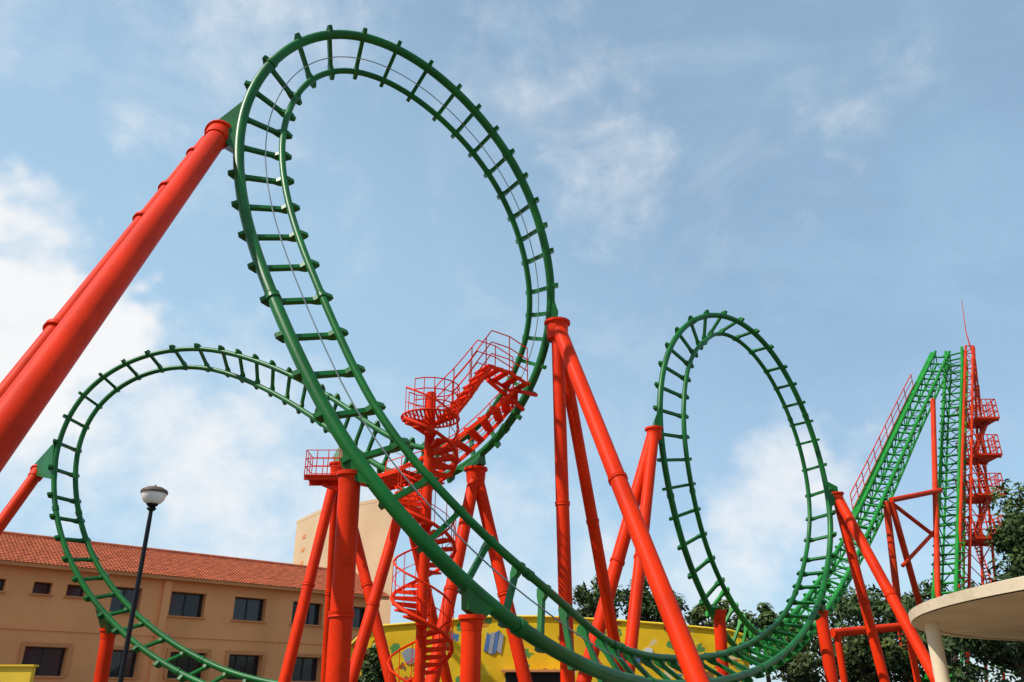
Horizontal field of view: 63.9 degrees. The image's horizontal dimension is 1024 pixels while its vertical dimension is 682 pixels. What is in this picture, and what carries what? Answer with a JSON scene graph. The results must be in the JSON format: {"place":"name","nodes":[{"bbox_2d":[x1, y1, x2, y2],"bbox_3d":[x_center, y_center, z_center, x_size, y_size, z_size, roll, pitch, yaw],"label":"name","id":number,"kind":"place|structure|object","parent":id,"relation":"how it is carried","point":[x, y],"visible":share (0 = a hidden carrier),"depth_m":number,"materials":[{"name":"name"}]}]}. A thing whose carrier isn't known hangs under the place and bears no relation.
{"place":"outdoors","nodes":[
{"label":"outdoors","id":0,"kind":"place"},
{"bbox_2d":[0,531,389,681],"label":"building","id":1,"kind":"structure","parent":0,"point":[236,613],"depth_m":51.07,"materials":[{"name":"beige paint"}]},
{"bbox_2d":[0,580,5,592],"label":"window","id":2,"kind":"structure","parent":1,"relation":"in","point":[1,581],"depth_m":46.03,"materials":[{"name":"black glass"}]},
{"bbox_2d":[30,582,52,595],"bbox_3d":[-27.102,14.283,47.145,1.166,0.745,1.217,19,-31,-37],"label":"window","id":3,"kind":"structure","parent":1,"relation":"in","point":[42,589],"depth_m":47.24,"materials":[{"name":"black glass"}]},
{"bbox_2d":[17,642,73,677],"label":"window","id":4,"kind":"structure","parent":1,"relation":"in","point":[49,660],"depth_m":46.27,"materials":[{"name":"black glass"}]},
{"bbox_2d":[64,585,82,598],"bbox_3d":[-25.594,14.687,48.052,1.212,0.745,0.740,19,-31,-37],"label":"window","id":5,"kind":"structure","parent":1,"relation":"in","point":[72,591],"depth_m":48.30,"materials":[{"name":"black glass"}]},
{"bbox_2d":[108,587,140,613],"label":"window","id":6,"kind":"structure","parent":1,"relation":"in","point":[115,605],"depth_m":49.88,"materials":[{"name":"black glass"}]},
{"bbox_2d":[109,645,143,678],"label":"window","id":7,"kind":"structure","parent":1,"relation":"in","point":[117,654],"depth_m":48.78,"materials":[{"name":"black glass"}]},
{"bbox_2d":[167,592,205,618],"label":"window","id":8,"kind":"structure","parent":1,"relation":"in","point":[182,605],"depth_m":52.16,"materials":[{"name":"black glass"}]},
{"bbox_2d":[163,648,210,680],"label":"window","id":9,"kind":"structure","parent":1,"relation":"in","point":[187,664],"depth_m":51.08,"materials":[{"name":"black glass"}]},
{"bbox_2d":[224,650,266,680],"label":"window","id":10,"kind":"structure","parent":1,"relation":"in","point":[246,663],"depth_m":53.37,"materials":[{"name":"black glass"}]},
{"bbox_2d":[231,597,266,622],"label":"window","id":11,"kind":"structure","parent":1,"relation":"in","point":[245,609],"depth_m":54.68,"materials":[{"name":"black glass"}]},
{"bbox_2d":[291,653,321,681],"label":"window","id":12,"kind":"structure","parent":1,"relation":"in","point":[305,669],"depth_m":55.97,"materials":[{"name":"black glass"}]},
{"bbox_2d":[290,602,323,626],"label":"window","id":13,"kind":"structure","parent":1,"relation":"in","point":[312,618],"depth_m":57.44,"materials":[{"name":"black glass"}]},
{"bbox_2d":[352,607,364,628],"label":"window","id":14,"kind":"structure","parent":1,"relation":"in","point":[359,612],"depth_m":59.79,"materials":[{"name":"black glass"}]},
{"bbox_2d":[293,499,393,623],"bbox_3d":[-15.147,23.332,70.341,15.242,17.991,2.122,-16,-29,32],"label":"tower block","id":15,"kind":"structure","parent":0,"point":[374,521],"depth_m":70.03,"materials":[{"name":"beige paint"}]},
{"bbox_2d":[0,0,1023,681],"label":"sky","id":16,"kind":"structure","parent":0,"point":[834,178],"materials":[{"name":"blue"}]},
{"label":"ground","id":17,"kind":"structure","parent":0,"visible":0},
{"bbox_2d":[0,664,38,681],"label":"sign board","id":18,"kind":"object","parent":17,"relation":"on","point":[17,672],"visible":1,"depth_m":12.94,"materials":[{"name":"yellow metal"}]},
{"bbox_2d":[0,464,43,534],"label":"track support","id":19,"kind":"object","parent":17,"relation":"on","point":[18,498],"visible":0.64,"depth_m":41.44,"materials":[{"name":"red paint"}]},
{"bbox_2d":[93,628,115,681],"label":"track support","id":20,"kind":"object","parent":17,"relation":"on","point":[104,659],"visible":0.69,"depth_m":37.74,"materials":[{"name":"red paint"}]},
{"bbox_2d":[0,119,230,471],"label":"track support","id":21,"kind":"object","parent":17,"relation":"on","point":[33,380],"visible":0.96,"depth_m":16.66,"materials":[{"name":"red paint"}]},
{"bbox_2d":[118,485,167,681],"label":"street lamp","id":22,"kind":"object","parent":17,"relation":"on","point":[153,497],"visible":1,"depth_m":15.18,"materials":[{"name":"black metal"}]},
{"bbox_2d":[278,461,396,681],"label":"track support","id":23,"kind":"object","parent":17,"relation":"on","point":[328,512],"visible":0.62,"depth_m":33.80,"materials":[{"name":"red paint"}]},
{"bbox_2d":[35,343,404,681],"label":"coaster loop","id":24,"kind":"object","parent":23,"relation":"on","point":[47,463],"visible":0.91,"depth_m":40.63,"materials":[{"name":"green paint"}]},
{"bbox_2d":[304,450,342,491],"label":"railed platform","id":25,"kind":"structure","parent":23,"relation":"attached to","point":[328,480],"depth_m":34.58,"materials":[{"name":"red paint"}]},
{"bbox_2d":[325,469,360,681],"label":"track support","id":26,"kind":"object","parent":17,"relation":"on","point":[341,612],"visible":0.96,"depth_m":17.74,"materials":[{"name":"red paint"}]},
{"bbox_2d":[358,640,391,681],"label":"shrub","id":27,"kind":"object","parent":17,"relation":"on","point":[371,666],"visible":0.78,"depth_m":37.66,"materials":[{"name":"green plant"}]},
{"bbox_2d":[349,491,452,681],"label":"track support","id":28,"kind":"object","parent":17,"relation":"on","point":[367,624],"visible":0.56,"depth_m":30.38,"materials":[{"name":"red paint"}]},
{"bbox_2d":[386,377,459,681],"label":"spiral staircase","id":29,"kind":"structure","parent":17,"relation":"on","point":[426,427],"depth_m":25.27,"materials":[{"name":"red metal"}]},
{"bbox_2d":[361,386,517,490],"bbox_3d":[-2.718,3.291,31.095,4.377,3.813,6.709,15,-28,-30],"label":"service stair","id":30,"kind":"object","parent":29,"relation":"attached to","point":[390,480],"visible":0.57,"depth_m":30.31,"materials":[{"name":"red metal"}]},
{"bbox_2d":[435,330,537,426],"bbox_3d":[-0.668,1.551,29.302,4.397,3.708,1.286,18,-29,-34],"label":"service stair","id":31,"kind":"object","parent":29,"relation":"on","point":[486,372],"visible":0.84,"depth_m":29.25,"materials":[{"name":"red metal"}]},
{"bbox_2d":[458,614,484,681],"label":"track support","id":32,"kind":"object","parent":17,"relation":"on","point":[470,659],"visible":1,"depth_m":17.58,"materials":[{"name":"red paint"}]},
{"bbox_2d":[425,465,531,681],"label":"track support","id":33,"kind":"object","parent":17,"relation":"on","point":[476,490],"visible":0.83,"depth_m":28.77,"materials":[{"name":"red paint"}]},
{"bbox_2d":[220,25,647,681],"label":"coaster loop","id":34,"kind":"object","parent":33,"relation":"on","point":[476,599],"visible":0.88,"depth_m":22.71,"materials":[{"name":"green paint"}]},
{"bbox_2d":[351,615,749,681],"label":"painted wall","id":35,"kind":"structure","parent":17,"relation":"on","point":[497,663],"depth_m":41.28,"materials":[{"name":"yellow paint"}]},
{"bbox_2d":[505,672,559,681],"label":"doorway","id":36,"kind":"structure","parent":35,"relation":"in","point":[509,676],"depth_m":40.69,"materials":[{"name":"black"}]},
{"bbox_2d":[572,575,619,618],"bbox_3d":[6.201,22.573,59.781,3.812,10.821,3.484,15,-28,-30],"label":"tree","id":37,"kind":"object","parent":17,"relation":"on","point":[588,600],"visible":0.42,"depth_m":60.56,"materials":[{"name":"green plant"}]},
{"bbox_2d":[576,425,662,681],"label":"track support","id":38,"kind":"object","parent":17,"relation":"on","point":[642,487],"visible":0.77,"depth_m":35.72,"materials":[{"name":"red paint"}]},
{"bbox_2d":[544,317,709,681],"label":"track support","id":39,"kind":"object","parent":17,"relation":"on","point":[569,378],"visible":0.93,"depth_m":27.30,"materials":[{"name":"red paint"}]},
{"bbox_2d":[613,577,689,622],"bbox_3d":[9.783,21.851,58.283,4.789,10.931,5.588,10,-26,-21],"label":"tree","id":40,"kind":"object","parent":17,"relation":"on","point":[649,608],"visible":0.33,"depth_m":58.66,"materials":[{"name":"green plant"}]},
{"bbox_2d":[684,599,740,632],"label":"tree","id":41,"kind":"object","parent":17,"relation":"on","point":[696,616],"visible":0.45,"depth_m":65.73,"materials":[{"name":"green plant"}]},
{"bbox_2d":[714,609,728,675],"bbox_3d":[9.695,15.563,37.951,1.120,5.936,1.120,0,-24,0],"label":"track support","id":42,"kind":"object","parent":17,"relation":"on","point":[720,634],"visible":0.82,"depth_m":38.52,"materials":[{"name":"red paint"}]},
{"bbox_2d":[728,602,803,681],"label":"tree","id":43,"kind":"object","parent":17,"relation":"on","point":[767,615],"visible":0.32,"depth_m":67.33,"materials":[{"name":"green plant"}]},
{"bbox_2d":[764,618,861,681],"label":"tree","id":44,"kind":"object","parent":17,"relation":"on","point":[796,668],"visible":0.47,"depth_m":61.39,"materials":[{"name":"green plant"}]},
{"bbox_2d":[816,610,838,681],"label":"track support","id":45,"kind":"object","parent":17,"relation":"on","point":[827,651],"visible":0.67,"depth_m":40.41,"materials":[{"name":"red paint"}]},
{"bbox_2d":[607,310,837,681],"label":"coaster loop","id":46,"kind":"object","parent":45,"relation":"on","point":[649,659],"visible":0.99,"depth_m":39.86,"materials":[{"name":"green paint"}]},
{"bbox_2d":[833,633,912,681],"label":"tree","id":47,"kind":"object","parent":17,"relation":"on","point":[859,661],"visible":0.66,"depth_m":56.73,"materials":[{"name":"green plant"}]},
{"bbox_2d":[830,623,920,681],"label":"horizontal pipe","id":48,"kind":"object","parent":17,"relation":"on","point":[837,634],"visible":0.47,"depth_m":48.09,"materials":[{"name":"red metal"}]},
{"bbox_2d":[825,584,930,680],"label":"tree","id":49,"kind":"object","parent":17,"relation":"on","point":[849,609],"visible":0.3,"depth_m":82.69,"materials":[{"name":"green plant"}]},
{"bbox_2d":[832,491,934,681],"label":"track support","id":50,"kind":"object","parent":17,"relation":"on","point":[849,525],"visible":0.93,"depth_m":43.18,"materials":[{"name":"red paint"}]},
{"bbox_2d":[883,398,942,681],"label":"lift support","id":51,"kind":"object","parent":17,"relation":"on","point":[891,508],"visible":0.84,"depth_m":66.41,"materials":[{"name":"red paint"}]},
{"bbox_2d":[705,350,951,672],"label":"lift slope","id":52,"kind":"structure","parent":51,"relation":"on","point":[842,585],"depth_m":68.06,"materials":[{"name":"green paint"}]},
{"bbox_2d":[921,346,967,681],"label":"lift slope","id":53,"kind":"structure","parent":51,"relation":"on","point":[956,571],"depth_m":74.92,"materials":[{"name":"green paint"}]},
{"bbox_2d":[876,578,994,661],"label":"tree","id":54,"kind":"object","parent":17,"relation":"on","point":[928,587],"visible":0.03,"depth_m":85.79,"materials":[{"name":"green plant"}]},
{"bbox_2d":[887,628,995,681],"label":"tree","id":55,"kind":"object","parent":17,"relation":"on","point":[969,668],"visible":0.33,"depth_m":55.01,"materials":[{"name":"green plant"}]},
{"bbox_2d":[954,300,1005,681],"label":"lift tower","id":56,"kind":"structure","parent":17,"relation":"on","point":[978,459],"depth_m":75.16,"materials":[{"name":"red metal"}]},
{"bbox_2d":[944,636,1023,681],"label":"tree","id":57,"kind":"object","parent":17,"relation":"on","point":[1008,655],"visible":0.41,"depth_m":48.45,"materials":[{"name":"green plant"}]},
{"bbox_2d":[983,479,1023,583],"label":"tree","id":58,"kind":"object","parent":17,"relation":"on","point":[1008,538],"visible":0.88,"depth_m":56.75,"materials":[{"name":"green plant"}]},
{"label":"path","id":59,"kind":"structure","parent":0,"visible":0},
{"bbox_2d":[908,576,1023,681],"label":"canopy","id":60,"kind":"object","parent":59,"relation":"on","point":[993,611],"visible":1,"depth_m":15.65,"materials":[{"name":"beige concrete"}]}
]}

